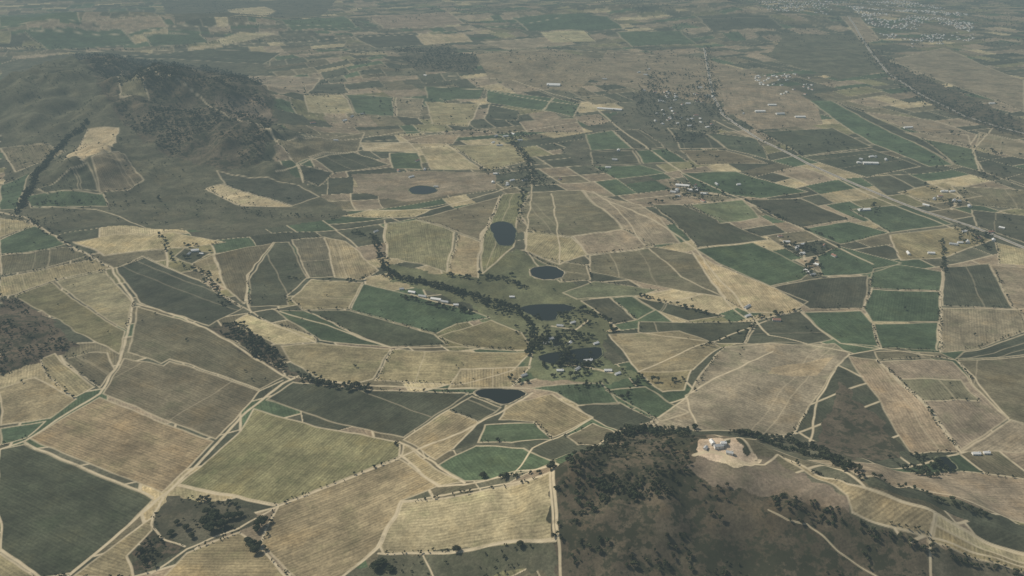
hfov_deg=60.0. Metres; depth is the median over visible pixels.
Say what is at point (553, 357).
pond
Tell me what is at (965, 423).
fallow field
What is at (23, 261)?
vineyard field
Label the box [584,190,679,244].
fallow field
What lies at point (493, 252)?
vineyard field
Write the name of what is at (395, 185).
fallow field
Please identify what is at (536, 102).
vineyard field
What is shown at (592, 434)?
vineyard field
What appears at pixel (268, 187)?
vineyard field
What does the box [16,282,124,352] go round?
vineyard field
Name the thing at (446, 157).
wheat field
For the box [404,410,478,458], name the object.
vineyard field
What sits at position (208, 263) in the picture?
vineyard field
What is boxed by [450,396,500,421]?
vineyard field
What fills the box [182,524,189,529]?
oak tree
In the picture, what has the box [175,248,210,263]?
vineyard field
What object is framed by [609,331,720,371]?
vineyard field
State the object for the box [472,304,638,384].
pasture field
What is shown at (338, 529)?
vineyard field
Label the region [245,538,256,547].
oak tree
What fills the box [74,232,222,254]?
wheat field
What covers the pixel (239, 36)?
wheat field
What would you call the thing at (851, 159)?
vineyard field
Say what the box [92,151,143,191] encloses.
vineyard field
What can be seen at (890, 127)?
vineyard field
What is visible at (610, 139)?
vineyard field
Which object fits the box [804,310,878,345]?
vineyard field
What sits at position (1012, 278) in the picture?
fallow field
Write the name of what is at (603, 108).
winery shed
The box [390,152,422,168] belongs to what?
vineyard field
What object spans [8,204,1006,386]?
scattered trees
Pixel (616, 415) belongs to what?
vineyard field
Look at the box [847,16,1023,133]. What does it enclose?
valley road
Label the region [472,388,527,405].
pond
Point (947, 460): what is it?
pond
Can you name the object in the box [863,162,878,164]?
winery shed
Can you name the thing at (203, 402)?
vineyard field
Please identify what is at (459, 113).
vineyard field
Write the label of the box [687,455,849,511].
bare slope
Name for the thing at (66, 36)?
vineyard field
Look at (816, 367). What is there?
wheat field
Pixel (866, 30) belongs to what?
fallow field
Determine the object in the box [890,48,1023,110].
fallow field
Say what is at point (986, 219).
vineyard field
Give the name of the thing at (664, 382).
vineyard field
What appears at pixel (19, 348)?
scrub trees
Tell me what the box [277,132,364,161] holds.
vineyard field
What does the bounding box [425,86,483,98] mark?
vineyard field
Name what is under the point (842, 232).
vineyard field
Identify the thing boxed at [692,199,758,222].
pasture field
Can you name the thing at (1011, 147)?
fallow field
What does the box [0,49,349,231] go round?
scrubland
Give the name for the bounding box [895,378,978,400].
vineyard field
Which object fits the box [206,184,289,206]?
wheat field
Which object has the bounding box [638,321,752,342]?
vineyard field
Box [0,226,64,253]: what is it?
vineyard field
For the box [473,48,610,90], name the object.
fallow field
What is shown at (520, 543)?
oak tree
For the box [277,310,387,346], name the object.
vineyard field
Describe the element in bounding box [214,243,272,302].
vineyard field
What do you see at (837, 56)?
scrubland
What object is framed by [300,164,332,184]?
vineyard field
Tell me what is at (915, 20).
town houses
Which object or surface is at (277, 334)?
wheat field
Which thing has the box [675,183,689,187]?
winery shed
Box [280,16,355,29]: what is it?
vineyard field
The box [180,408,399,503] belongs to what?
vineyard field
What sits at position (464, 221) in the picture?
vineyard field
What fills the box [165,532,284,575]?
vineyard field
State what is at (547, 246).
vineyard field
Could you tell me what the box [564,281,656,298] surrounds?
pasture field
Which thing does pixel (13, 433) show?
vineyard field
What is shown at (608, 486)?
forest
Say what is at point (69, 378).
vineyard field
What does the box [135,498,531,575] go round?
scrub trees
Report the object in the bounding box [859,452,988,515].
woodland
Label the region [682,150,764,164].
vineyard field
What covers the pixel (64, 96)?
scrubland
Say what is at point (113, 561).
vineyard field
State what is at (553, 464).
hedgerow trees
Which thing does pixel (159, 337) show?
vineyard field
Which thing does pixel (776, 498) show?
woodland
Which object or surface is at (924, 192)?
vineyard field
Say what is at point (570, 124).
fallow field
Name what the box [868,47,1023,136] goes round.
scrubland
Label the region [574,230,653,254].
fallow field
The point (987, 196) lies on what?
vineyard field
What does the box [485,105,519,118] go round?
vineyard field
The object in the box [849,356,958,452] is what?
fallow field
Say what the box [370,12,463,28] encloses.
fallow field
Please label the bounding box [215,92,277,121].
bare slope
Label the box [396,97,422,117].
fallow field
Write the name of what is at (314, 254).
vineyard field
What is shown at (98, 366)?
vineyard field
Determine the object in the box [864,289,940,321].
vineyard field
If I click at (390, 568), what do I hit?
oak tree
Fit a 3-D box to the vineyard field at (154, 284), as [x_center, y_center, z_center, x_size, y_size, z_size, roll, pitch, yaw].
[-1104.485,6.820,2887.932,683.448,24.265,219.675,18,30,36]
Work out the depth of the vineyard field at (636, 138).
4708.48 m
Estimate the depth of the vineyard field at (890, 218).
3559.69 m
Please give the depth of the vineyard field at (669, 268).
3066.60 m
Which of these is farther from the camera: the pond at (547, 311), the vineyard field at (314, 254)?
the vineyard field at (314, 254)
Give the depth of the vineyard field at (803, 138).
4689.09 m
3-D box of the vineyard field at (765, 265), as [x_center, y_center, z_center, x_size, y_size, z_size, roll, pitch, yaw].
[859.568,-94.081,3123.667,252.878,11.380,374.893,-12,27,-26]
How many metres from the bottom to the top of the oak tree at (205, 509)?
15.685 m
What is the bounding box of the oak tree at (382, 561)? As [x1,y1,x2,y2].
[377,557,387,564]
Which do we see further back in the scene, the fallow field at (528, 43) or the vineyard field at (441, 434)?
the fallow field at (528, 43)
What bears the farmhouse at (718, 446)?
on the ground
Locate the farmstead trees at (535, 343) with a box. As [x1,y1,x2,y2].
[182,242,625,377]
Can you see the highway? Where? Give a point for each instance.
(837, 176)
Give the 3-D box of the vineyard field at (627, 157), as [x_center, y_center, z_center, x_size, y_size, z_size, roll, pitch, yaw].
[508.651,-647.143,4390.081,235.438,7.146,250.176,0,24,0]
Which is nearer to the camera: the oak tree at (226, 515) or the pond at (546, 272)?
the oak tree at (226, 515)
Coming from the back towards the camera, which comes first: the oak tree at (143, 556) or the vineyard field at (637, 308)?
the vineyard field at (637, 308)
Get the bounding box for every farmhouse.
[430,297,441,300]
[713,443,723,448]
[726,450,733,455]
[772,317,780,321]
[971,451,980,455]
[983,451,990,454]
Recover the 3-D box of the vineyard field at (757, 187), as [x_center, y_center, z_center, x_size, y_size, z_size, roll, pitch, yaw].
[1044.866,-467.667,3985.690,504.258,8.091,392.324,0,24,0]
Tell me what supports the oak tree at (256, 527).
on the ground
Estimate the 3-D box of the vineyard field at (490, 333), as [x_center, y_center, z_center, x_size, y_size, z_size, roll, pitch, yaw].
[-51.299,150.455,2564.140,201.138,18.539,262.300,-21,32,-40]
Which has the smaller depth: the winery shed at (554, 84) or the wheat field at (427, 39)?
the winery shed at (554, 84)
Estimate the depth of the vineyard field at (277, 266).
2985.80 m
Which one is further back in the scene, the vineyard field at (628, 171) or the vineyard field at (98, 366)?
the vineyard field at (628, 171)
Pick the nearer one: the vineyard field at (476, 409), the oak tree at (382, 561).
the oak tree at (382, 561)
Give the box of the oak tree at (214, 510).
[208,508,219,513]
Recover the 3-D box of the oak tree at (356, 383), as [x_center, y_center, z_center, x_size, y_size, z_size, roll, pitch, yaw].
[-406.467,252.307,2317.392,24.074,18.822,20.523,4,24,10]
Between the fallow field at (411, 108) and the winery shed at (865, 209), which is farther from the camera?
the fallow field at (411, 108)
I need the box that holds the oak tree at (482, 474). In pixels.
[479,471,486,476]
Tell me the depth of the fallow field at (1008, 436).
2084.80 m
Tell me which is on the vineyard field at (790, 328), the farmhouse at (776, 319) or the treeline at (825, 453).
the farmhouse at (776, 319)
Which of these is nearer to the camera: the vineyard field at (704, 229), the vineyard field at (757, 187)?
the vineyard field at (704, 229)
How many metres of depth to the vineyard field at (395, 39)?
7776.59 m
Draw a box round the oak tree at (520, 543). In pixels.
[516,540,523,546]
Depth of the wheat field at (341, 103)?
5254.92 m
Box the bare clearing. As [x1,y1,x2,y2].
[697,437,762,467]
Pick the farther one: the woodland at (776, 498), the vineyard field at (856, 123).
the vineyard field at (856, 123)
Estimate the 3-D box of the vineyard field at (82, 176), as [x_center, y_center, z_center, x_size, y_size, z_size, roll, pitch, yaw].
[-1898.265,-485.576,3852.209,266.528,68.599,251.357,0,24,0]
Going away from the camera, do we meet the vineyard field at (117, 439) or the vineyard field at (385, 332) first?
the vineyard field at (117, 439)
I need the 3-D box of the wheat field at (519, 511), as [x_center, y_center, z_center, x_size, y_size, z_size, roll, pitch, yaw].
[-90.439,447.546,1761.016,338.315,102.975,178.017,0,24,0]
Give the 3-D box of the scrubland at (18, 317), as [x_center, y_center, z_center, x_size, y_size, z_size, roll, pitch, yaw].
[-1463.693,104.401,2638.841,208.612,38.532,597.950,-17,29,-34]
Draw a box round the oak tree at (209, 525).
[203,520,216,531]
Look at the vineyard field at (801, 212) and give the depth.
3641.27 m
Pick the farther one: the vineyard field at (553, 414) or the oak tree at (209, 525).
the vineyard field at (553, 414)
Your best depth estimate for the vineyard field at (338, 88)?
5790.92 m
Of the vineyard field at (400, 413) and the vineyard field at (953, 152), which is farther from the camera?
the vineyard field at (953, 152)
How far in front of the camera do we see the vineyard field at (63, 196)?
3702.88 m
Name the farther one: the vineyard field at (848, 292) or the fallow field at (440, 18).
the fallow field at (440, 18)
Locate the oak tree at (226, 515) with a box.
[223,512,231,518]
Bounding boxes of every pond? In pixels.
[408,185,437,194]
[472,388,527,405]
[490,221,516,245]
[519,303,574,320]
[529,265,565,279]
[537,347,603,364]
[550,338,562,346]
[934,456,958,472]
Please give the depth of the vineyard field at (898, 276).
3002.53 m
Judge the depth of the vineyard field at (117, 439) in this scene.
2111.27 m
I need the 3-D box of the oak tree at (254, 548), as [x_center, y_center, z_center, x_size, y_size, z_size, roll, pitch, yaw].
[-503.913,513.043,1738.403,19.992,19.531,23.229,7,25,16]
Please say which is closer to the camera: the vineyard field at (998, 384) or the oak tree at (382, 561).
the oak tree at (382, 561)
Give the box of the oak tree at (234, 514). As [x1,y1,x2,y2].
[230,511,237,517]
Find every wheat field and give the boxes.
[66,126,118,159]
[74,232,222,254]
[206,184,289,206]
[217,31,274,44]
[229,6,275,15]
[235,314,315,343]
[305,94,352,113]
[346,209,430,216]
[361,142,418,151]
[380,472,551,553]
[417,33,471,44]
[421,146,479,169]
[541,30,595,41]
[693,252,803,312]
[769,356,833,375]
[936,513,1023,562]
[996,242,1023,264]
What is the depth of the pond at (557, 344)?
2544.30 m
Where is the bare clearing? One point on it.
(738, 458)
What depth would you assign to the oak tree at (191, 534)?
1778.52 m
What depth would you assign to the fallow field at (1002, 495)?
1873.39 m
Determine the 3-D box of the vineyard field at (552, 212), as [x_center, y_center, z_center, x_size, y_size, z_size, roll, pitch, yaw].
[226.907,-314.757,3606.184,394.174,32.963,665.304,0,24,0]
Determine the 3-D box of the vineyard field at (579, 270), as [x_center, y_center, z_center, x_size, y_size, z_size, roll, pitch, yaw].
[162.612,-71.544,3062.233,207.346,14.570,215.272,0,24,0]
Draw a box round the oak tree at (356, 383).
[352,381,360,386]
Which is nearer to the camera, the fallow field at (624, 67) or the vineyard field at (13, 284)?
the vineyard field at (13, 284)
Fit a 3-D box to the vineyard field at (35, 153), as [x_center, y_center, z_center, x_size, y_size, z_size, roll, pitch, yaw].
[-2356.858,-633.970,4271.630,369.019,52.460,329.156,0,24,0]
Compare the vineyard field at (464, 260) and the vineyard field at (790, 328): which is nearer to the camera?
the vineyard field at (790, 328)
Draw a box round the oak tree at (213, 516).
[207,511,222,521]
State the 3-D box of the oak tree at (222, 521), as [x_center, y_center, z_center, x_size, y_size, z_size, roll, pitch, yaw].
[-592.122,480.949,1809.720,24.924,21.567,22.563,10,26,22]
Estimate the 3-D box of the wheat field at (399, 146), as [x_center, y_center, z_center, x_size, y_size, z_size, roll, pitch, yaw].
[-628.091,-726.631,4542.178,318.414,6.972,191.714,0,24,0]
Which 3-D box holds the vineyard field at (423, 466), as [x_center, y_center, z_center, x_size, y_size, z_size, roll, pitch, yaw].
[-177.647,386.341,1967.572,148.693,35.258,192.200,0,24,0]
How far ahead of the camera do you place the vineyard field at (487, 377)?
2352.96 m
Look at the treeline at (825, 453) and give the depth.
2013.33 m
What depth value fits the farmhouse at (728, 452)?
1832.74 m
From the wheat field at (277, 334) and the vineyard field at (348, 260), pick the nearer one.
the wheat field at (277, 334)
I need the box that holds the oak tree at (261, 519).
[253,515,268,525]
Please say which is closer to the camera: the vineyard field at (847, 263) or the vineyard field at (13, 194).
the vineyard field at (847, 263)
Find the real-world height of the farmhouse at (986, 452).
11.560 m
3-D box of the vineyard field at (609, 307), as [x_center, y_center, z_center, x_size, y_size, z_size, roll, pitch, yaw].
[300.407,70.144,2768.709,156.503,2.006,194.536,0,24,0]
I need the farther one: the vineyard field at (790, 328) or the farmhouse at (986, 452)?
the vineyard field at (790, 328)
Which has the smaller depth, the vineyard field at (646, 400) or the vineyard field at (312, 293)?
the vineyard field at (646, 400)
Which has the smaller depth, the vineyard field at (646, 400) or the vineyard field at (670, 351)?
the vineyard field at (646, 400)
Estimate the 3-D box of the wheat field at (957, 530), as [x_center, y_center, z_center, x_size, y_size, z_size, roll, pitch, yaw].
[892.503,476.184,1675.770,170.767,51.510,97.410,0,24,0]
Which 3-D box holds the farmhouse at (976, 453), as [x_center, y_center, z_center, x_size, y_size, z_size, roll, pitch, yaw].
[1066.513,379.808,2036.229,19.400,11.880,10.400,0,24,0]
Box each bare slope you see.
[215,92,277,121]
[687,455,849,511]
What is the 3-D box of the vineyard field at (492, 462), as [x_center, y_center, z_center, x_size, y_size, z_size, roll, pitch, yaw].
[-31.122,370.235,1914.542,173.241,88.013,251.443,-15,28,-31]
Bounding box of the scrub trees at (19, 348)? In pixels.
[0,296,72,374]
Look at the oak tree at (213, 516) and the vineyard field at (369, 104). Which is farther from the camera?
the vineyard field at (369, 104)
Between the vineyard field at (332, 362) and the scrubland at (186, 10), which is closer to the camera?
the vineyard field at (332, 362)
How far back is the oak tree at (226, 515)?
1827.74 m
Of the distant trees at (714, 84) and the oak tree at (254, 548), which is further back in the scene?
the distant trees at (714, 84)
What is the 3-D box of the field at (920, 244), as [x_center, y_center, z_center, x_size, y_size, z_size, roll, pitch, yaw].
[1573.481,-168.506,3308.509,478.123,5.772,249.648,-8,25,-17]
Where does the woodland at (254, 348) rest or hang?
on the ground
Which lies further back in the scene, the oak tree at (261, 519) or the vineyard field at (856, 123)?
the vineyard field at (856, 123)
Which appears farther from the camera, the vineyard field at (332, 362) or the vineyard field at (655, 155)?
the vineyard field at (655, 155)
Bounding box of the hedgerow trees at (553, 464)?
[157,190,1020,575]
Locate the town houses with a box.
[643,0,974,127]
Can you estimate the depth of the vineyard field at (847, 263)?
3119.79 m
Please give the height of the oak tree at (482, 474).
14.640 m
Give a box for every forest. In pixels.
[73,52,272,163]
[552,430,922,575]
[565,429,694,513]
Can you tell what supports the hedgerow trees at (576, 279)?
on the ground
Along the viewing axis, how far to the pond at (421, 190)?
3903.96 m
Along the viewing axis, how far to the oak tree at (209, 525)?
1790.93 m
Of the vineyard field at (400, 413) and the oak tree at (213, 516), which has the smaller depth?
the oak tree at (213, 516)
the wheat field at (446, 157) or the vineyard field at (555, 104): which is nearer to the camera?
the wheat field at (446, 157)
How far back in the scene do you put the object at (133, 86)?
4846.79 m
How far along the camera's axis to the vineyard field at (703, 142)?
4666.26 m
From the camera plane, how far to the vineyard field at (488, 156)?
4436.50 m
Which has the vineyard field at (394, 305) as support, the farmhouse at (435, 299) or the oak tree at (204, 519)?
the farmhouse at (435, 299)
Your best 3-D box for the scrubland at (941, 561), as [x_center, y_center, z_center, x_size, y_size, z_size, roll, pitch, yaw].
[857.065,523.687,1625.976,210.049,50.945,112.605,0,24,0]
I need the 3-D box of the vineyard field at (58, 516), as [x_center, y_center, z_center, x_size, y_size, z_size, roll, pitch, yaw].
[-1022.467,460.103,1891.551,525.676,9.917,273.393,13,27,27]
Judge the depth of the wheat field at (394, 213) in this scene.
3610.41 m
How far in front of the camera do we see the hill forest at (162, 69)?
4877.56 m
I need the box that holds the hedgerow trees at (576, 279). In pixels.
[0,11,1023,575]
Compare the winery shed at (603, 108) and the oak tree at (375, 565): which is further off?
the winery shed at (603, 108)
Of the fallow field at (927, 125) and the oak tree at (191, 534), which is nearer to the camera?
the oak tree at (191, 534)
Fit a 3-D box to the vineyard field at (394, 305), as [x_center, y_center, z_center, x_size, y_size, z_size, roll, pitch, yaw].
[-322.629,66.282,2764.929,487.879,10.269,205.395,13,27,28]
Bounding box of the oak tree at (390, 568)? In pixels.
[385,564,394,570]
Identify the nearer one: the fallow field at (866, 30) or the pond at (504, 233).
the pond at (504, 233)
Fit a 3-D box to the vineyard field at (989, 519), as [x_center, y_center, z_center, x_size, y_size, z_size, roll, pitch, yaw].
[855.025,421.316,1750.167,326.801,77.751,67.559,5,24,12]
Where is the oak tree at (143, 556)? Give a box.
[140,554,146,560]
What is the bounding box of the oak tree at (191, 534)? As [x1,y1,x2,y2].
[187,532,194,537]
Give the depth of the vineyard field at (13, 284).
3014.79 m
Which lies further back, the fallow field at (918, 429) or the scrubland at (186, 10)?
the scrubland at (186, 10)
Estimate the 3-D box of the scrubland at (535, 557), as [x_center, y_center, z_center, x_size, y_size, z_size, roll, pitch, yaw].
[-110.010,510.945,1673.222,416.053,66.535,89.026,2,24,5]
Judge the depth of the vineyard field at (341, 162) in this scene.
4237.99 m
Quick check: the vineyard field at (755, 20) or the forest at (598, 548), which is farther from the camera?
the vineyard field at (755, 20)
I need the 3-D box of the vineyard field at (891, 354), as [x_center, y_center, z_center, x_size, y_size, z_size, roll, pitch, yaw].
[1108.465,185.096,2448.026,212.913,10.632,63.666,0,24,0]
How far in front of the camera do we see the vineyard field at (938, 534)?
1666.92 m
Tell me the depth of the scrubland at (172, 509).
1836.46 m
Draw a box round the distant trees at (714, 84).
[1,0,1023,229]
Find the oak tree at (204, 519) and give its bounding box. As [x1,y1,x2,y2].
[198,515,210,523]
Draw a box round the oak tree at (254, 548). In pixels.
[248,545,259,552]
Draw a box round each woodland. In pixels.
[219,320,371,389]
[771,493,875,531]
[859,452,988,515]
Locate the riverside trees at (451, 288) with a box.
[380,264,550,347]
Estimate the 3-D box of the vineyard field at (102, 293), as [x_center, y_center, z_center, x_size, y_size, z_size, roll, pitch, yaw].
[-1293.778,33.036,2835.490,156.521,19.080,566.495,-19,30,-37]
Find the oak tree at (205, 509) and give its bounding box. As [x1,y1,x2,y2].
[202,507,210,513]
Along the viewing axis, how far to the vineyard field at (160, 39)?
7494.65 m
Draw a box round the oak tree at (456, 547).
[451,545,460,550]
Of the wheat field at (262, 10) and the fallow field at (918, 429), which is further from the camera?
the wheat field at (262, 10)
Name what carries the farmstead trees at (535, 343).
on the ground
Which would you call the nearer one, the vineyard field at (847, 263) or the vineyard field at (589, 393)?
the vineyard field at (589, 393)
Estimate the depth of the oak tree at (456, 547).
1699.61 m
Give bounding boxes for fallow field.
[90,14,167,27]
[249,75,319,93]
[352,170,496,200]
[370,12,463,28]
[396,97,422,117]
[402,134,459,143]
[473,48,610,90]
[482,37,574,49]
[520,118,584,131]
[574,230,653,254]
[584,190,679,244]
[591,49,777,103]
[646,343,848,434]
[721,84,822,129]
[809,460,1023,522]
[841,16,879,42]
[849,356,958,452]
[867,112,976,141]
[880,359,1007,448]
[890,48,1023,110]
[906,132,971,147]
[941,307,1023,351]
[963,420,1023,451]
[976,132,1023,157]
[991,265,1023,307]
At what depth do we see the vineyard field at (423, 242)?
3244.83 m
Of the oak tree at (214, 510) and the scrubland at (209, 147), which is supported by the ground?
the scrubland at (209, 147)
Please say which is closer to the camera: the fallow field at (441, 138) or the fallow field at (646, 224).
the fallow field at (646, 224)
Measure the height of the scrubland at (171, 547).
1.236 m
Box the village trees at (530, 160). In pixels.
[479,71,993,275]
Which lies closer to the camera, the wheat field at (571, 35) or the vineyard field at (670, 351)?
the vineyard field at (670, 351)
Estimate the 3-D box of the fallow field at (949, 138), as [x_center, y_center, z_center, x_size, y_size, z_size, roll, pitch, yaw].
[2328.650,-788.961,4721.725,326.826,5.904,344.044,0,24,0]
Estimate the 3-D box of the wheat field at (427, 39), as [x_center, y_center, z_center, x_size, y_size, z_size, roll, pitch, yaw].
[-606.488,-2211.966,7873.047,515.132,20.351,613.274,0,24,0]
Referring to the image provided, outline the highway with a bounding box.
[703,48,1023,248]
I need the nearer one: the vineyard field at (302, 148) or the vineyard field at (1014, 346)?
the vineyard field at (1014, 346)
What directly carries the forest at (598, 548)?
on the ground
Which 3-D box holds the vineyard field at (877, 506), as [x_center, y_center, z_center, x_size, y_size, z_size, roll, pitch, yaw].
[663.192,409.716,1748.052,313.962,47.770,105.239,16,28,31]
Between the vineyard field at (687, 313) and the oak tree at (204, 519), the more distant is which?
the vineyard field at (687, 313)
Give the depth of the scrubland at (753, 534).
1675.89 m
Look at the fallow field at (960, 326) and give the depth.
2677.85 m
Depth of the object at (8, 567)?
1702.63 m
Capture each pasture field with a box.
[385,249,609,351]
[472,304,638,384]
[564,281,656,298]
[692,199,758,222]
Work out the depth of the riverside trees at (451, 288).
2863.41 m
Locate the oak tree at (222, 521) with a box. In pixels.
[216,518,228,526]
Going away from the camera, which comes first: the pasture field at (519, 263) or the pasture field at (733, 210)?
the pasture field at (519, 263)
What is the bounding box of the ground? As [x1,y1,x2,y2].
[0,0,1023,575]
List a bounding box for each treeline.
[0,118,160,266]
[604,423,862,474]
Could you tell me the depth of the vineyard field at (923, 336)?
2608.49 m
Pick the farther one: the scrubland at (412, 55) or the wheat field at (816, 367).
the scrubland at (412, 55)
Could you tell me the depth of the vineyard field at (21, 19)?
7779.79 m
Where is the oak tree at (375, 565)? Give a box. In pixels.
[369,561,380,569]
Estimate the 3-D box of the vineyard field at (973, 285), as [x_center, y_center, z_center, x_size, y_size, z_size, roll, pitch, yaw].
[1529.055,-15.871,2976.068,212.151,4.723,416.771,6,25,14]
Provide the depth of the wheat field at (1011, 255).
3196.59 m
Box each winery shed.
[547,83,560,85]
[597,107,621,110]
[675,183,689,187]
[857,208,870,210]
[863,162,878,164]
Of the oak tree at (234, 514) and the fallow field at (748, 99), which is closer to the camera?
the oak tree at (234, 514)
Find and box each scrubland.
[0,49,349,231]
[0,55,105,130]
[0,297,79,374]
[74,54,278,171]
[131,532,184,570]
[151,495,257,547]
[161,0,335,23]
[206,321,370,388]
[344,539,557,575]
[392,46,480,72]
[546,430,936,575]
[561,90,726,171]
[769,31,881,78]
[816,381,905,462]
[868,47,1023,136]
[926,542,1023,575]
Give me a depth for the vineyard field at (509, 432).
2078.94 m
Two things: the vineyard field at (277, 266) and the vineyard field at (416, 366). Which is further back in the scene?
the vineyard field at (277, 266)
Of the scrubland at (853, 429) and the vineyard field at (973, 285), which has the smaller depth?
the scrubland at (853, 429)
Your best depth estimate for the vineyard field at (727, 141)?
4603.18 m
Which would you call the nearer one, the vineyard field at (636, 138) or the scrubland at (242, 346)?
the scrubland at (242, 346)
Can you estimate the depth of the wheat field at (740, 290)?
2892.28 m
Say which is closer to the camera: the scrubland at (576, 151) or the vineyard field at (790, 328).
the vineyard field at (790, 328)
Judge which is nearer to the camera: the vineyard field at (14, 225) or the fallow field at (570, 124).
the vineyard field at (14, 225)
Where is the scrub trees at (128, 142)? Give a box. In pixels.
[0,58,495,225]
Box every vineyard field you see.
[0,11,79,26]
[0,172,31,208]
[0,219,35,236]
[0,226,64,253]
[0,258,112,296]
[0,377,75,424]
[0,421,44,443]
[0,444,152,575]
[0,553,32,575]
[1,142,63,170]
[1,246,88,274]
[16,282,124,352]
[25,25,135,48]
[27,189,107,207]
[30,398,212,491]
[39,161,97,191]
[41,353,93,396]
[56,270,131,328]
[64,351,113,386]
[75,517,153,575]
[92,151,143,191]
[104,358,259,437]
[116,256,241,324]
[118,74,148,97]
[125,49,278,62]
[129,306,284,388]
[145,32,208,45]
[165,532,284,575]
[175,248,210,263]
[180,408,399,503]
[193,255,225,287]
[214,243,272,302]
[218,171,318,204]
[250,242,306,305]
[262,459,438,575]
[268,382,466,436]
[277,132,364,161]
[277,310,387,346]
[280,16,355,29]
[282,343,390,382]
[291,279,362,309]
[293,237,334,277]
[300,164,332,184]
[305,310,444,345]
[308,83,348,93]
[313,152,387,172]
[324,237,378,279]
[345,94,393,115]
[351,284,489,332]
[354,31,424,47]
[375,349,530,383]
[385,220,453,271]
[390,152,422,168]
[402,444,462,484]
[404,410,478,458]
[418,197,498,239]
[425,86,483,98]
[425,101,479,125]
[439,445,550,480]
[440,320,528,349]
[448,234,480,276]
[450,366,530,387]
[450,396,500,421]
[451,144,526,169]
[479,422,550,441]
[481,192,528,272]
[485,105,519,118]
[486,89,551,109]
[500,394,590,435]
[513,12,623,29]
[520,190,622,235]
[525,232,586,261]
[529,254,590,281]
[531,383,617,404]
[543,97,579,116]
[567,423,614,444]
[577,402,653,430]
[581,297,635,323]
[586,130,631,149]
[590,246,723,296]
[591,150,639,164]
[595,165,664,177]
[607,387,674,417]
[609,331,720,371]
[612,296,654,319]
[615,129,663,148]
[617,30,695,45]
[634,296,723,320]
[637,149,686,162]
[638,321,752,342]
[640,369,690,390]
[651,204,767,246]
[669,128,725,148]
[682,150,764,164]
[683,171,807,197]
[698,12,783,30]
[698,242,810,284]
[706,132,767,158]
[744,310,831,344]
[747,198,850,226]
[763,128,871,155]
[774,275,867,308]
[783,457,934,535]
[802,149,920,176]
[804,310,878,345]
[805,221,887,243]
[811,100,952,165]
[817,246,900,275]
[836,102,951,161]
[852,205,952,231]
[862,477,1023,535]
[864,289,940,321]
[871,264,942,290]
[874,322,937,349]
[875,351,954,359]
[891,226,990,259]
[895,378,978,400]
[899,182,963,202]
[919,137,979,170]
[928,523,1023,571]
[942,263,1012,307]
[952,185,1023,208]
[957,356,1023,421]
[958,334,1023,357]
[972,210,1023,241]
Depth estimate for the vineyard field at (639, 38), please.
7889.95 m
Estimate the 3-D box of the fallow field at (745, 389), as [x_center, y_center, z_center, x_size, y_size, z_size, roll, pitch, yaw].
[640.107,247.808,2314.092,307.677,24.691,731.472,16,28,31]
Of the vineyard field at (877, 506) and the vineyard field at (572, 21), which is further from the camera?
the vineyard field at (572, 21)
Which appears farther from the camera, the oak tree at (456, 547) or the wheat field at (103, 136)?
the wheat field at (103, 136)
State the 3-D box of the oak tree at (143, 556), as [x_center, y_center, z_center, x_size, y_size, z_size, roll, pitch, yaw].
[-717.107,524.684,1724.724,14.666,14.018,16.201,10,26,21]
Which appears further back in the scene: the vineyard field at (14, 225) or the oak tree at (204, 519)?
the vineyard field at (14, 225)
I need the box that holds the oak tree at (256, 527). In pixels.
[252,524,260,531]
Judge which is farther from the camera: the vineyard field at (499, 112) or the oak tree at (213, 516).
the vineyard field at (499, 112)
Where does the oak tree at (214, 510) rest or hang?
on the scrubland at (172, 509)

